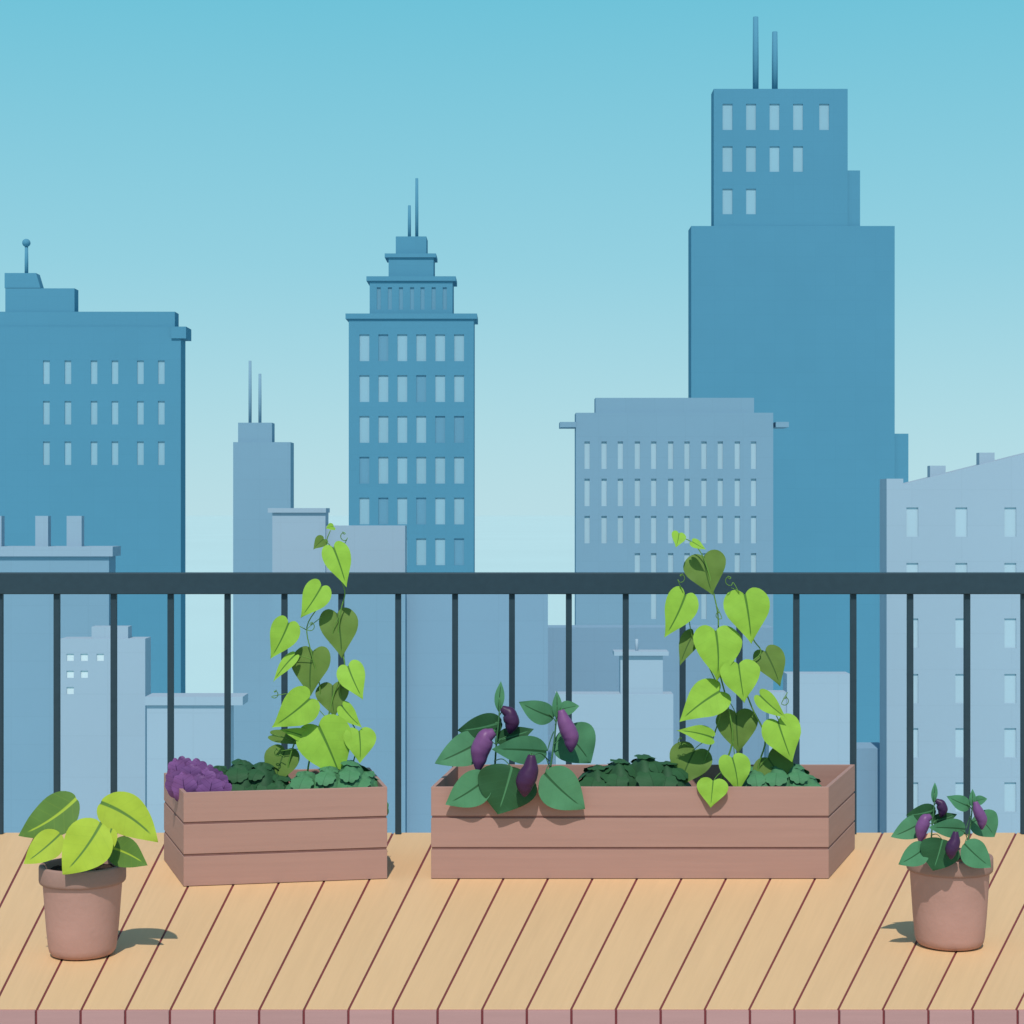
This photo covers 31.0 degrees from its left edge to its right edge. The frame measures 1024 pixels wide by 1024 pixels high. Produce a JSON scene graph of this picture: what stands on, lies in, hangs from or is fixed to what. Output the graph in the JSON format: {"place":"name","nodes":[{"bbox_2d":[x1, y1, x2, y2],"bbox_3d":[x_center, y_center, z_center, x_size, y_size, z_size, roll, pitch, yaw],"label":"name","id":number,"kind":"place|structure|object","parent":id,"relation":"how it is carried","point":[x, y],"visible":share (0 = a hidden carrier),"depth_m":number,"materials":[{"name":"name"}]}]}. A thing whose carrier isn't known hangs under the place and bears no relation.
{"place":"outdoors","nodes":[
{"label":"outdoors","id":0,"kind":"place"},
{"bbox_2d":[0,516,120,832],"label":"warehouse building","id":1,"kind":"structure","parent":0,"point":[28,704],"depth_m":240.00,"materials":[{"name":"blue stone"}]},
{"bbox_2d":[0,239,190,693],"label":"office building","id":2,"kind":"structure","parent":0,"point":[92,418],"depth_m":420.00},
{"bbox_2d":[61,626,150,821],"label":"corner house","id":3,"kind":"structure","parent":0,"point":[85,721],"depth_m":160.00,"materials":[{"name":"blue stone"}]},
{"bbox_2d":[145,693,247,832],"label":"flat roof house","id":4,"kind":"structure","parent":0,"point":[199,726],"depth_m":145.00,"materials":[{"name":"blue stone"}]},
{"bbox_2d":[233,361,293,764],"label":"slim tower","id":5,"kind":"structure","parent":0,"point":[263,471],"depth_m":330.00,"materials":[{"name":"blue stone"}]},
{"bbox_2d":[268,508,406,571],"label":"stepped building","id":6,"kind":"structure","parent":0,"point":[296,532],"depth_m":240.00,"materials":[{"name":"blue stone"}]},
{"bbox_2d":[185,516,574,692],"bbox_3d":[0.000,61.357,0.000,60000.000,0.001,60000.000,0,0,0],"label":"ground","id":7,"kind":"structure","parent":0,"point":[524,543],"depth_m":2388.29,"materials":[{"name":"blue"}]},
{"bbox_2d":[345,178,477,571],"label":"art deco skyscraper","id":8,"kind":"structure","parent":7,"relation":"on","point":[412,400],"depth_m":420.00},
{"bbox_2d":[272,594,547,833],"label":"terrace building","id":9,"kind":"structure","parent":0,"point":[426,669],"depth_m":206.50,"materials":[{"name":"blue stone"}]},
{"bbox_2d":[0,833,1023,1023],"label":"wooden deck","id":10,"kind":"structure","parent":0,"point":[408,940],"depth_m":5.70,"materials":[{"name":"brown wood"}]},
{"bbox_2d":[39,858,125,959],"bbox_3d":[-1.317,1.216,5.670,0.262,0.277,0.262,0,0,0],"label":"flower pot","id":11,"kind":"object","parent":10,"relation":"on","point":[82,913],"visible":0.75,"depth_m":5.57,"materials":[{"name":"ceramic"}]},
{"bbox_2d":[18,791,157,874],"bbox_3d":[-1.288,0.989,5.590,0.426,0.268,0.169,0,0,0],"label":"basil plant","id":12,"kind":"object","parent":11,"relation":"on","point":[86,844],"visible":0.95,"depth_m":5.62,"materials":[{"name":"green plant"}]},
{"bbox_2d":[164,767,386,885],"bbox_3d":[-0.909,1.186,7.022,0.807,0.338,0.538,0,0,-11],"label":"planter box","id":13,"kind":"object","parent":10,"relation":"on","point":[261,836],"visible":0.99,"depth_m":6.77,"materials":[{"name":"brown wood"}]},
{"bbox_2d":[165,756,231,800],"bbox_3d":[-1.159,1.010,6.848,0.247,0.202,0.116,0,0,0],"label":"purple cabbage","id":14,"kind":"object","parent":13,"relation":"on","point":[189,775],"visible":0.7,"depth_m":6.82,"materials":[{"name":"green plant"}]},
{"bbox_2d":[214,759,290,790],"bbox_3d":[-1.013,1.080,7.064,0.420,0.268,0.265,0,0,0],"label":"leafy shrub","id":15,"kind":"object","parent":13,"relation":"on","point":[243,775],"visible":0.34,"depth_m":6.99,"materials":[{"name":"green plant"}]},
{"bbox_2d":[264,523,375,781],"bbox_3d":[-0.733,0.591,7.060,0.434,1.099,0.118,0,0,0],"label":"climbing bean plant","id":16,"kind":"object","parent":13,"relation":"in","point":[332,739],"visible":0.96,"depth_m":7.04,"materials":[{"name":"green plant"}]},
{"bbox_2d":[285,760,388,814],"bbox_3d":[-0.674,1.075,7.014,0.417,0.262,0.231,0,0,0],"label":"leafy shrub","id":17,"kind":"object","parent":13,"relation":"on","point":[350,773],"visible":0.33,"depth_m":6.95,"materials":[{"name":"green plant"}]},
{"bbox_2d":[0,572,1023,833],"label":"balcony railing","id":18,"kind":"object","parent":10,"relation":"on","point":[454,584],"visible":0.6,"depth_m":7.76,"materials":[{"name":"metal"}]},
{"bbox_2d":[431,764,854,877],"bbox_3d":[0.540,1.186,7.141,1.680,0.338,0.609,0,0,0],"label":"planter box","id":19,"kind":"object","parent":10,"relation":"on","point":[689,832],"visible":0.79,"depth_m":6.84,"materials":[{"name":"brown wood"}]},
{"bbox_2d":[435,682,595,813],"bbox_3d":[0.014,0.898,6.912,0.616,0.504,0.400,0,0,0],"label":"aubergine plant","id":20,"kind":"object","parent":19,"relation":"on","point":[501,788],"visible":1,"depth_m":6.97,"materials":[{"name":"green plant"}]},
{"bbox_2d":[578,754,690,785],"bbox_3d":[0.466,1.080,7.125,0.471,0.294,0.268,0,0,0],"label":"leafy shrub","id":21,"kind":"object","parent":19,"relation":"on","point":[644,770],"visible":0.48,"depth_m":7.05,"materials":[{"name":"green plant"}]},
{"bbox_2d":[664,530,800,807],"bbox_3d":[0.842,0.604,6.970,0.523,1.068,0.335,0,0,0],"label":"climbing bean plant","id":22,"kind":"object","parent":19,"relation":"on","point":[719,648],"visible":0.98,"depth_m":7.06,"materials":[{"name":"green plant"}]},
{"bbox_2d":[742,763,820,785],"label":"leafy shrub","id":23,"kind":"object","parent":19,"relation":"on","point":[798,775],"visible":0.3,"depth_m":7.05,"materials":[{"name":"green plant"}]},
{"bbox_2d":[906,848,992,950],"bbox_3d":[1.370,1.214,5.790,0.266,0.283,0.266,0,0,0],"label":"flower pot","id":24,"kind":"object","parent":10,"relation":"on","point":[949,906],"visible":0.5,"depth_m":5.69,"materials":[{"name":"ceramic"}]},
{"bbox_2d":[891,783,997,870],"bbox_3d":[1.355,0.986,5.705,0.356,0.276,0.255,0,0,0],"label":"aubergine plant","id":25,"kind":"object","parent":24,"relation":"in","point":[935,853],"visible":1,"depth_m":5.74,"materials":[{"name":"green plant"}]},
{"bbox_2d":[0,0,1023,515],"label":"sky","id":26,"kind":"structure","parent":0,"point":[241,170],"materials":[{"name":"blue"}]},
{"bbox_2d":[555,639,672,763],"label":"town house","id":27,"kind":"structure","parent":0,"point":[650,717],"depth_m":165.00,"materials":[{"name":"blue stone"}]},
{"bbox_2d":[548,625,772,763],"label":"office block","id":28,"kind":"structure","parent":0,"point":[595,663],"depth_m":225.00,"materials":[{"name":"blue stone"}]},
{"bbox_2d":[559,398,788,626],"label":"apartment block","id":29,"kind":"structure","parent":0,"point":[652,475],"depth_m":320.00,"materials":[{"name":"blue stone"}]},
{"bbox_2d":[688,16,907,742],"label":"skyscraper tower","id":30,"kind":"structure","parent":0,"point":[791,290],"depth_m":459.60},
{"bbox_2d":[766,672,849,763],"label":"block","id":31,"kind":"structure","parent":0,"point":[825,716],"depth_m":170.00,"materials":[{"name":"blue stone"}]},
{"bbox_2d":[764,742,879,832],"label":"annex building","id":32,"kind":"structure","parent":0,"point":[868,787],"depth_m":190.00,"materials":[{"name":"blue stone"}]},
{"bbox_2d":[880,453,1023,833],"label":"gabled building","id":33,"kind":"structure","parent":0,"point":[965,519],"depth_m":185.00,"materials":[{"name":"blue stone"}]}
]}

